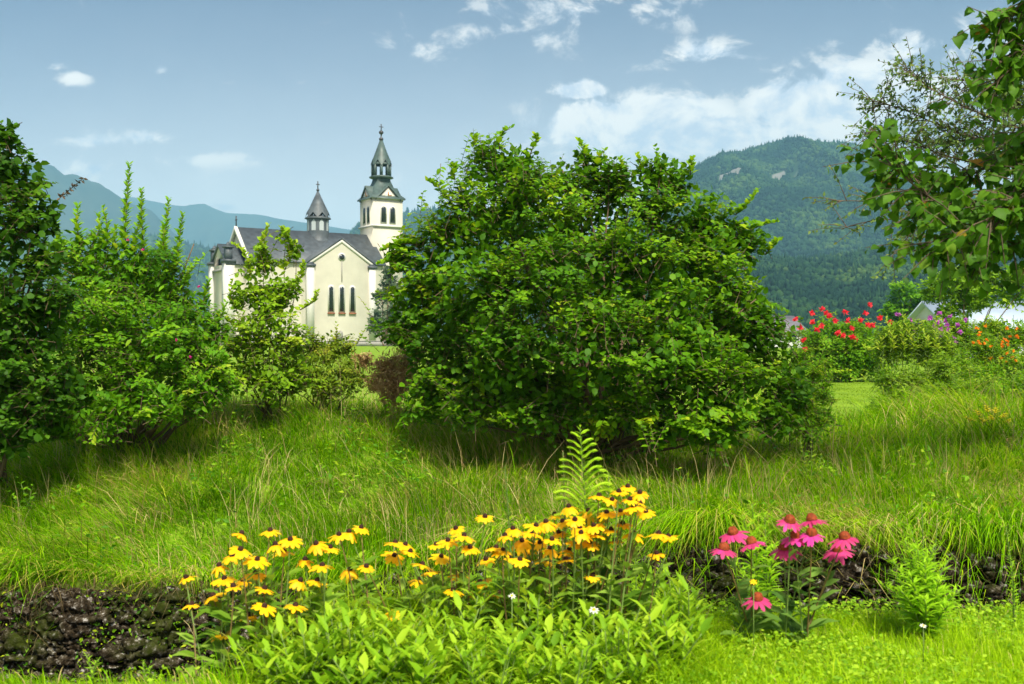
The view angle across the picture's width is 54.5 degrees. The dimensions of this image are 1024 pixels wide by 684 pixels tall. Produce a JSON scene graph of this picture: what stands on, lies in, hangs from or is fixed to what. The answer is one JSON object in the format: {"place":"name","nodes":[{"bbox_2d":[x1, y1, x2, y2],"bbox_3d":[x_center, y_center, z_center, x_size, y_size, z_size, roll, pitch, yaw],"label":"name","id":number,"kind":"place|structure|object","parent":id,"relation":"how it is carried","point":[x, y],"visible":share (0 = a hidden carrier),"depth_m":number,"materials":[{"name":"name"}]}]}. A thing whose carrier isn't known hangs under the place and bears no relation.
{"place":"outdoors","nodes":[
{"label":"outdoors","id":0,"kind":"place"},
{"bbox_2d":[0,163,180,238],"bbox_3d":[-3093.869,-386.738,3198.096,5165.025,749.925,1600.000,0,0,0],"label":"mountain slope","id":1,"kind":"structure","parent":0,"point":[91,196],"depth_m":3075.68,"materials":[{"name":"green plant"}]},
{"bbox_2d":[0,642,255,683],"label":"edge grass","id":2,"kind":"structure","parent":0,"point":[202,679],"depth_m":3.46,"materials":[{"name":"green plant"}]},
{"bbox_2d":[0,230,489,337],"bbox_3d":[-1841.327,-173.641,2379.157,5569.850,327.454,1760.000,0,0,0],"label":"wooded hill","id":3,"kind":"structure","parent":0,"point":[68,237],"depth_m":2178.54,"materials":[{"name":"green plant"}]},
{"bbox_2d":[118,204,570,319],"bbox_3d":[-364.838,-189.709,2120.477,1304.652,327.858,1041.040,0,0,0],"label":"distant wood","id":4,"kind":"object","parent":3,"relation":"on","point":[200,278],"visible":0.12,"depth_m":2245.46,"materials":[{"name":"green plant"}]},
{"bbox_2d":[207,124,405,345],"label":"church","id":5,"kind":"structure","parent":0,"point":[343,271],"depth_m":153.84,"materials":[{"name":"paint"}]},
{"bbox_2d":[122,197,589,248],"bbox_3d":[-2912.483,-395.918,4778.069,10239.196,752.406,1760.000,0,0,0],"label":"mountain range","id":6,"kind":"structure","parent":0,"point":[205,224],"depth_m":4685.86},
{"bbox_2d":[0,338,1023,683],"bbox_3d":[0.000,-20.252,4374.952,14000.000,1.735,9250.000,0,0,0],"label":"ground","id":7,"kind":"structure","parent":0,"point":[376,352],"depth_m":9.19,"materials":[{"name":"green plant"}]},
{"bbox_2d":[0,118,94,491],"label":"hazel tree","id":8,"kind":"object","parent":7,"relation":"on","point":[30,393],"visible":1,"depth_m":8.74,"materials":[{"name":"green plant"}]},
{"bbox_2d":[22,160,245,455],"bbox_3d":[-3.929,-0.314,10.144,2.166,3.034,2.706,0,0,-24],"label":"weigela shrub","id":9,"kind":"object","parent":7,"relation":"on","point":[130,374],"visible":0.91,"depth_m":9.64,"materials":[{"name":"green plant"}]},
{"bbox_2d":[172,574,218,679],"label":"yellow coneflower","id":10,"kind":"object","parent":7,"relation":"on","point":[187,636],"visible":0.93,"depth_m":3.69,"materials":[{"name":"green plant"}]},
{"bbox_2d":[195,553,246,676],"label":"yellow coneflower","id":11,"kind":"object","parent":7,"relation":"on","point":[216,609],"visible":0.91,"depth_m":3.63,"materials":[{"name":"green plant"}]},
{"bbox_2d":[228,530,265,673],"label":"yellow coneflower","id":12,"kind":"object","parent":7,"relation":"on","point":[241,552],"visible":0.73,"depth_m":3.58,"materials":[{"name":"green plant"}]},
{"bbox_2d":[230,527,287,652],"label":"yellow coneflower","id":13,"kind":"object","parent":7,"relation":"on","point":[263,605],"visible":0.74,"depth_m":3.56,"materials":[{"name":"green plant"}]},
{"bbox_2d":[228,626,301,683],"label":"broad leaved plant","id":14,"kind":"object","parent":7,"relation":"on","point":[234,647],"visible":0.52,"depth_m":3.41,"materials":[{"name":"green plant"}]},
{"bbox_2d":[250,616,286,671],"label":"broad leaved plant","id":15,"kind":"object","parent":7,"relation":"on","point":[271,624],"visible":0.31,"depth_m":3.47,"materials":[{"name":"green plant"}]},
{"bbox_2d":[215,222,327,423],"bbox_3d":[-2.720,-0.174,10.884,1.151,2.289,1.003,0,0,43],"label":"young tree","id":16,"kind":"object","parent":7,"relation":"on","point":[270,304],"visible":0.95,"depth_m":10.82,"materials":[{"name":"green plant"}]},
{"bbox_2d":[246,642,316,683],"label":"broad leaved plant","id":17,"kind":"object","parent":7,"relation":"on","point":[295,665],"visible":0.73,"depth_m":3.29,"materials":[{"name":"green plant"}]},
{"bbox_2d":[250,536,319,657],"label":"yellow coneflower","id":18,"kind":"object","parent":7,"relation":"on","point":[292,541],"visible":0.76,"depth_m":3.61,"materials":[{"name":"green plant"}]},
{"bbox_2d":[258,612,325,683],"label":"broad leaved plant","id":19,"kind":"object","parent":7,"relation":"on","point":[264,644],"visible":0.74,"depth_m":3.33,"materials":[{"name":"green plant"}]},
{"bbox_2d":[281,649,349,683],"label":"broad leaved plant","id":20,"kind":"object","parent":7,"relation":"on","point":[329,675],"visible":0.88,"depth_m":3.27,"materials":[{"name":"green plant"}]},
{"bbox_2d":[296,540,345,627],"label":"yellow coneflower","id":21,"kind":"object","parent":7,"relation":"on","point":[327,596],"visible":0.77,"depth_m":3.66,"materials":[{"name":"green plant"}]},
{"bbox_2d":[291,613,353,683],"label":"broad leaved plant","id":22,"kind":"object","parent":7,"relation":"on","point":[319,628],"visible":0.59,"depth_m":3.34,"materials":[{"name":"green plant"}]},
{"bbox_2d":[277,321,369,416],"bbox_3d":[-2.123,0.353,11.367,1.115,1.191,1.006,0,0,0],"label":"shrub","id":23,"kind":"object","parent":7,"relation":"on","point":[342,372],"visible":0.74,"depth_m":11.27,"materials":[{"name":"green plant"}]},
{"bbox_2d":[294,601,370,683],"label":"broad leaved plant","id":24,"kind":"object","parent":7,"relation":"on","point":[336,623],"visible":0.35,"depth_m":3.39,"materials":[{"name":"green plant"}]},
{"bbox_2d":[315,605,372,682],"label":"broad leaved plant","id":25,"kind":"object","parent":7,"relation":"on","point":[343,623],"visible":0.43,"depth_m":3.38,"materials":[{"name":"green plant"}]},
{"bbox_2d":[331,550,376,609],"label":"broad leaved plant","id":26,"kind":"object","parent":7,"relation":"on","point":[343,586],"visible":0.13,"depth_m":4.22,"materials":[{"name":"green plant"}]},
{"bbox_2d":[341,612,386,683],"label":"broad leaved plant","id":27,"kind":"object","parent":7,"relation":"on","point":[363,619],"visible":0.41,"depth_m":3.40,"materials":[{"name":"green plant"}]},
{"bbox_2d":[327,524,408,629],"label":"yellow coneflower","id":28,"kind":"object","parent":7,"relation":"on","point":[365,567],"visible":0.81,"depth_m":3.92,"materials":[{"name":"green plant"}]},
{"bbox_2d":[325,631,416,683],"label":"broad leaved plant","id":29,"kind":"object","parent":7,"relation":"on","point":[363,662],"visible":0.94,"depth_m":3.26,"materials":[{"name":"green plant"}]},
{"bbox_2d":[350,347,421,422],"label":"dry shrub","id":30,"kind":"object","parent":7,"relation":"on","point":[388,369],"visible":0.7,"depth_m":10.96,"materials":[{"name":"brown plant"}]},
{"bbox_2d":[366,265,406,345],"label":"grey tree","id":31,"kind":"object","parent":7,"relation":"on","point":[378,313],"visible":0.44,"depth_m":139.61,"materials":[{"name":"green plant"}]},
{"bbox_2d":[357,607,435,668],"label":"broad leaved plant","id":32,"kind":"object","parent":7,"relation":"on","point":[412,619],"visible":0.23,"depth_m":3.56,"materials":[{"name":"green plant"}]},
{"bbox_2d":[367,634,454,683],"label":"broad leaved plant","id":33,"kind":"object","parent":7,"relation":"on","point":[428,670],"visible":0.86,"depth_m":3.27,"materials":[{"name":"green plant"}]},
{"bbox_2d":[380,539,441,628],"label":"yellow coneflower","id":34,"kind":"object","parent":7,"relation":"on","point":[394,557],"visible":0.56,"depth_m":3.87,"materials":[{"name":"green plant"}]},
{"bbox_2d":[380,634,442,683],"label":"broad leaved plant","id":35,"kind":"object","parent":7,"relation":"on","point":[431,645],"visible":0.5,"depth_m":3.31,"materials":[{"name":"green plant"}]},
{"bbox_2d":[382,639,445,683],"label":"broad leaved plant","id":36,"kind":"object","parent":7,"relation":"on","point":[387,650],"visible":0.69,"depth_m":3.29,"materials":[{"name":"green plant"}]},
{"bbox_2d":[374,622,458,682],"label":"broad leaved plant","id":37,"kind":"object","parent":7,"relation":"on","point":[400,638],"visible":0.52,"depth_m":3.33,"materials":[{"name":"green plant"}]},
{"bbox_2d":[396,541,452,638],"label":"yellow coneflower","id":38,"kind":"object","parent":7,"relation":"on","point":[428,596],"visible":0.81,"depth_m":3.86,"materials":[{"name":"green plant"}]},
{"bbox_2d":[406,596,449,643],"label":"broad leaved plant","id":39,"kind":"object","parent":7,"relation":"on","point":[433,605],"visible":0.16,"depth_m":3.69,"materials":[{"name":"green plant"}]},
{"bbox_2d":[428,525,477,623],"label":"yellow coneflower","id":40,"kind":"object","parent":7,"relation":"on","point":[444,591],"visible":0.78,"depth_m":3.85,"materials":[{"name":"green plant"}]},
{"bbox_2d":[414,591,498,669],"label":"broad leaved plant","id":41,"kind":"object","parent":7,"relation":"on","point":[455,619],"visible":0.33,"depth_m":3.61,"materials":[{"name":"green plant"}]},
{"bbox_2d":[439,583,493,656],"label":"broad leaved plant","id":42,"kind":"object","parent":7,"relation":"on","point":[480,599],"visible":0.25,"depth_m":3.75,"materials":[{"name":"green plant"}]},
{"bbox_2d":[441,638,498,683],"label":"broad leaved plant","id":43,"kind":"object","parent":7,"relation":"on","point":[473,678],"visible":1,"depth_m":3.27,"materials":[{"name":"green plant"}]},
{"bbox_2d":[448,618,494,680],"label":"broad leaved plant","id":44,"kind":"object","parent":7,"relation":"on","point":[473,632],"visible":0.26,"depth_m":3.47,"materials":[{"name":"green plant"}]},
{"bbox_2d":[448,513,500,638],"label":"yellow coneflower","id":45,"kind":"object","parent":7,"relation":"on","point":[469,549],"visible":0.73,"depth_m":3.78,"materials":[{"name":"green plant"}]},
{"bbox_2d":[181,547,775,683],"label":"bed grass","id":46,"kind":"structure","parent":7,"relation":"on","point":[684,675],"depth_m":3.50,"materials":[{"name":"green plant"}]},
{"bbox_2d":[445,590,514,660],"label":"broad leaved plant","id":47,"kind":"object","parent":7,"relation":"on","point":[458,602],"visible":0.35,"depth_m":3.56,"materials":[{"name":"green plant"}]},
{"bbox_2d":[447,620,538,683],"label":"broad leaved plant","id":48,"kind":"object","parent":7,"relation":"on","point":[466,625],"visible":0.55,"depth_m":3.38,"materials":[{"name":"green plant"}]},
{"bbox_2d":[482,525,534,650],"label":"yellow coneflower","id":49,"kind":"object","parent":7,"relation":"on","point":[506,587],"visible":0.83,"depth_m":3.77,"materials":[{"name":"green plant"}]},
{"bbox_2d":[471,627,549,683],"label":"broad leaved plant","id":50,"kind":"object","parent":7,"relation":"on","point":[504,674],"visible":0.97,"depth_m":3.29,"materials":[{"name":"green plant"}]},
{"bbox_2d":[0,392,1021,570],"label":"bank weeds","id":51,"kind":"object","parent":7,"relation":"on","point":[608,458],"visible":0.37,"depth_m":9.20,"materials":[{"name":"green plant"}]},
{"bbox_2d":[0,541,1023,682],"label":"retaining wall","id":52,"kind":"structure","parent":7,"relation":"on","point":[130,647],"depth_m":6.98,"materials":[{"name":"stone"}]},
{"bbox_2d":[0,532,1023,663],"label":"hanging roots","id":53,"kind":"object","parent":52,"relation":"hanging from","point":[203,599],"visible":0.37,"depth_m":7.04,"materials":[{"name":"plant"}]},
{"bbox_2d":[0,545,1023,681],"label":"wall weeds","id":54,"kind":"object","parent":52,"relation":"on","point":[177,622],"depth_m":6.97,"materials":[{"name":"green plant"}]},
{"bbox_2d":[0,493,1023,642],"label":"overhang grass","id":55,"kind":"structure","parent":7,"relation":"on","point":[990,531],"depth_m":7.14,"materials":[{"name":"green plant"}]},
{"bbox_2d":[0,597,1023,683],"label":"front grass","id":56,"kind":"structure","parent":7,"relation":"on","point":[965,640],"depth_m":3.72,"materials":[{"name":"green plant"}]},
{"bbox_2d":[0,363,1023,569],"bbox_3d":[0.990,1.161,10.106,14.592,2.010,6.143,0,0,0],"label":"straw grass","id":57,"kind":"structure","parent":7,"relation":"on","point":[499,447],"depth_m":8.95,"materials":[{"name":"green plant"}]},
{"bbox_2d":[494,574,549,656],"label":"broad leaved plant","id":58,"kind":"object","parent":7,"relation":"on","point":[525,592],"visible":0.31,"depth_m":3.79,"materials":[{"name":"green plant"}]},
{"bbox_2d":[489,630,559,682],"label":"broad leaved plant","id":59,"kind":"object","parent":7,"relation":"on","point":[554,642],"visible":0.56,"depth_m":3.41,"materials":[{"name":"green plant"}]},
{"bbox_2d":[507,590,553,658],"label":"broad leaved plant","id":60,"kind":"object","parent":7,"relation":"on","point":[532,601],"visible":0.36,"depth_m":3.69,"materials":[{"name":"green plant"}]},
{"bbox_2d":[511,518,557,630],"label":"yellow coneflower","id":61,"kind":"object","parent":7,"relation":"on","point":[524,546],"visible":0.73,"depth_m":3.85,"materials":[{"name":"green plant"}]},
{"bbox_2d":[531,637,573,683],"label":"broad leaved plant","id":62,"kind":"object","parent":7,"relation":"on","point":[549,653],"visible":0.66,"depth_m":3.38,"materials":[{"name":"green plant"}]},
{"bbox_2d":[513,597,601,661],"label":"broad leaved plant","id":63,"kind":"object","parent":7,"relation":"on","point":[564,627],"visible":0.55,"depth_m":3.65,"materials":[{"name":"green plant"}]},
{"bbox_2d":[528,503,590,633],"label":"yellow coneflower","id":64,"kind":"object","parent":7,"relation":"on","point":[551,552],"visible":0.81,"depth_m":3.84,"materials":[{"name":"green plant"}]},
{"bbox_2d":[534,571,594,645],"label":"broad leaved plant","id":65,"kind":"object","parent":7,"relation":"on","point":[586,607],"visible":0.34,"depth_m":3.76,"materials":[{"name":"green plant"}]},
{"bbox_2d":[131,594,1023,683],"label":"ground cover","id":66,"kind":"object","parent":7,"relation":"on","point":[865,652],"visible":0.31,"depth_m":3.63,"materials":[{"name":"green plant"}]},
{"bbox_2d":[551,507,606,647],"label":"yellow coneflower","id":67,"kind":"object","parent":7,"relation":"on","point":[578,528],"visible":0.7,"depth_m":3.83,"materials":[{"name":"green plant"}]},
{"bbox_2d":[552,425,619,612],"bbox_3d":[0.295,0.771,3.932,0.280,0.898,0.163,0,0,0],"label":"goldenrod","id":68,"kind":"object","parent":7,"relation":"on","point":[595,504],"visible":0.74,"depth_m":3.91,"materials":[{"name":"green plant"}]},
{"bbox_2d":[547,628,626,683],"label":"broad leaved plant","id":69,"kind":"object","parent":7,"relation":"on","point":[585,665],"visible":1,"depth_m":3.28,"materials":[{"name":"green plant"}]},
{"bbox_2d":[357,124,818,473],"bbox_3d":[0.764,-0.530,10.325,4.765,3.596,3.910,0,0,0],"label":"hazel bush","id":70,"kind":"object","parent":7,"relation":"on","point":[616,396],"visible":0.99,"depth_m":9.67,"materials":[{"name":"green plant"}]},
{"bbox_2d":[574,492,623,636],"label":"yellow coneflower","id":71,"kind":"object","parent":7,"relation":"on","point":[605,514],"visible":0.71,"depth_m":3.87,"materials":[{"name":"green plant"}]},
{"bbox_2d":[580,611,634,682],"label":"broad leaved plant","id":72,"kind":"object","parent":7,"relation":"on","point":[609,628],"visible":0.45,"depth_m":3.45,"materials":[{"name":"green plant"}]},
{"bbox_2d":[576,483,649,650],"bbox_3d":[0.387,0.885,3.782,0.322,0.676,0.250,0,0,-8],"label":"yellow coneflower","id":73,"kind":"object","parent":7,"relation":"on","point":[619,595],"visible":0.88,"depth_m":3.78,"materials":[{"name":"green plant"}]},
{"bbox_2d":[594,629,641,683],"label":"broad leaved plant","id":74,"kind":"object","parent":7,"relation":"on","point":[634,660],"visible":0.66,"depth_m":3.37,"materials":[{"name":"green plant"}]},
{"bbox_2d":[588,589,656,656],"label":"broad leaved plant","id":75,"kind":"object","parent":7,"relation":"on","point":[645,619],"visible":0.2,"depth_m":3.69,"materials":[{"name":"green plant"}]},
{"bbox_2d":[594,612,656,683],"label":"broad leaved plant","id":76,"kind":"object","parent":7,"relation":"on","point":[620,622],"visible":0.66,"depth_m":3.40,"materials":[{"name":"green plant"}]},
{"bbox_2d":[595,508,679,634],"bbox_3d":[0.493,0.930,3.806,0.356,0.586,0.226,0,0,43],"label":"yellow coneflower","id":77,"kind":"object","parent":7,"relation":"on","point":[646,593],"visible":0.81,"depth_m":3.81,"materials":[{"name":"green plant"}]},
{"bbox_2d":[614,604,692,662],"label":"broad leaved plant","id":78,"kind":"object","parent":7,"relation":"on","point":[635,635],"visible":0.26,"depth_m":3.66,"materials":[{"name":"green plant"}]},
{"bbox_2d":[626,615,713,683],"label":"broad leaved plant","id":79,"kind":"object","parent":7,"relation":"on","point":[652,645],"visible":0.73,"depth_m":3.48,"materials":[{"name":"green plant"}]},
{"bbox_2d":[629,598,710,672],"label":"broad leaved plant","id":80,"kind":"object","parent":7,"relation":"on","point":[668,630],"visible":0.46,"depth_m":3.56,"materials":[{"name":"green plant"}]},
{"bbox_2d":[644,595,699,670],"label":"broad leaved plant","id":81,"kind":"object","parent":7,"relation":"on","point":[662,619],"visible":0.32,"depth_m":3.60,"materials":[{"name":"green plant"}]},
{"bbox_2d":[655,572,714,648],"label":"broad leaved plant","id":82,"kind":"object","parent":7,"relation":"on","point":[681,584],"visible":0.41,"depth_m":3.81,"materials":[{"name":"green plant"}]},
{"bbox_2d":[708,526,776,646],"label":"pink coneflower","id":83,"kind":"object","parent":7,"relation":"on","point":[742,586],"visible":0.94,"depth_m":3.88,"materials":[{"name":"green plant"}]},
{"bbox_2d":[726,499,786,621],"bbox_3d":[1.019,0.938,4.119,0.322,0.567,0.220,0,0,-45],"label":"goldenrod","id":84,"kind":"object","parent":7,"relation":"on","point":[765,584],"visible":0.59,"depth_m":4.13,"materials":[{"name":"green plant"}]},
{"bbox_2d":[755,513,827,637],"bbox_3d":[1.071,0.938,3.886,0.266,0.564,0.266,0,0,-29],"label":"pink coneflower","id":85,"kind":"object","parent":7,"relation":"on","point":[787,553],"visible":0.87,"depth_m":3.87,"materials":[{"name":"green plant"}]},
{"bbox_2d":[774,527,826,644],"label":"pink coneflower","id":86,"kind":"object","parent":7,"relation":"on","point":[810,535],"visible":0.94,"depth_m":3.85,"materials":[{"name":"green plant"}]},
{"bbox_2d":[777,337,843,462],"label":"foot shrub","id":87,"kind":"object","parent":7,"relation":"on","point":[816,416],"visible":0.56,"depth_m":10.19,"materials":[{"name":"green plant"}]},
{"bbox_2d":[788,531,858,638],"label":"pink coneflower","id":88,"kind":"object","parent":7,"relation":"on","point":[837,551],"visible":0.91,"depth_m":3.87,"materials":[{"name":"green plant"}]},
{"bbox_2d":[791,302,900,382],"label":"flower bush","id":89,"kind":"object","parent":7,"relation":"on","point":[844,351],"visible":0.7,"depth_m":28.35,"materials":[{"name":"green plant"}]},
{"bbox_2d":[684,379,1014,419],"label":"lawn grass","id":90,"kind":"structure","parent":7,"relation":"on","point":[851,389],"depth_m":23.26,"materials":[{"name":"green plant"}]},
{"bbox_2d":[713,368,1023,470],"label":"tall meadow grass","id":91,"kind":"structure","parent":7,"relation":"on","point":[936,405],"depth_m":10.72,"materials":[{"name":"green plant"}]},
{"bbox_2d":[877,281,924,326],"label":"garden tree","id":92,"kind":"object","parent":7,"relation":"on","point":[890,309],"visible":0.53,"depth_m":89.51,"materials":[{"name":"green plant"}]},
{"bbox_2d":[802,36,1023,282],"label":"apple tree","id":93,"kind":"object","parent":7,"relation":"on","point":[953,140],"visible":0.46,"depth_m":8.25,"materials":[{"name":"green plant"}]},
{"bbox_2d":[877,524,965,642],"bbox_3d":[1.648,0.988,3.989,0.362,0.470,0.294,0,0,-41],"label":"goldenrod clump","id":94,"kind":"object","parent":7,"relation":"on","point":[920,595],"visible":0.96,"depth_m":4.00,"materials":[{"name":"green plant"}]},
{"bbox_2d":[824,0,1023,303],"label":"linden tree","id":95,"kind":"object","parent":7,"relation":"on","point":[991,216],"visible":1,"depth_m":4.54,"materials":[{"name":"green plant"}]},
{"bbox_2d":[847,311,1000,414],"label":"tall weeds","id":96,"kind":"object","parent":7,"relation":"on","point":[922,340],"visible":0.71,"depth_m":14.74,"materials":[{"name":"green plant"}]},
{"bbox_2d":[895,311,1011,394],"bbox_3d":[7.507,0.397,16.647,1.631,1.817,2.356,0,0,40],"label":"purple flower bush","id":97,"kind":"object","parent":7,"relation":"on","point":[962,329],"visible":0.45,"depth_m":16.57,"materials":[{"name":"green plant"}]},
{"bbox_2d":[916,260,1023,359],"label":"fruit tree","id":98,"kind":"object","parent":7,"relation":"on","point":[953,307],"visible":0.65,"depth_m":44.79,"materials":[{"name":"green plant"}]},
{"bbox_2d":[949,315,1023,404],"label":"orange flower bush","id":99,"kind":"object","parent":7,"relation":"on","point":[1016,336],"visible":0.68,"depth_m":16.25,"materials":[{"name":"green plant"}]},
{"bbox_2d":[1005,522,1019,626],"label":"wild spire","id":100,"kind":"structure","parent":7,"relation":"on","point":[1013,586],"depth_m":4.20,"materials":[{"name":"green plant"}]},
{"bbox_2d":[0,0,1023,232],"label":"sky","id":101,"kind":"structure","parent":0,"point":[227,106],"materials":[{"name":"blue"}]},
{"bbox_2d":[520,146,924,337],"bbox_3d":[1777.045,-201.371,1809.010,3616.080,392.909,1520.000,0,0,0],"label":"forest mountain","id":102,"kind":"structure","parent":0,"point":[779,174],"depth_m":1663.87,"materials":[{"name":"green plant"}]},
{"bbox_2d":[608,134,1018,299],"bbox_3d":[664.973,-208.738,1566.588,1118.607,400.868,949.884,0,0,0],"label":"mountain forest","id":103,"kind":"object","parent":102,"relation":"on","point":[784,195],"visible":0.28,"depth_m":1514.78,"materials":[{"name":"green plant"}]},
{"bbox_2d":[904,301,1023,357],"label":"house","id":104,"kind":"structure","parent":0,"point":[922,311],"depth_m":63.73,"materials":[{"name":"paint"}]},
{"bbox_3d":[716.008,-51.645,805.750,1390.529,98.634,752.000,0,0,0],"label":"foothill","id":105,"kind":"structure","parent":0,"visible":0},
{"bbox_2d":[688,239,1023,333],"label":"foothill forest","id":106,"kind":"object","parent":105,"relation":"on","point":[801,286],"visible":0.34,"depth_m":619.54,"materials":[{"name":"green plant"}]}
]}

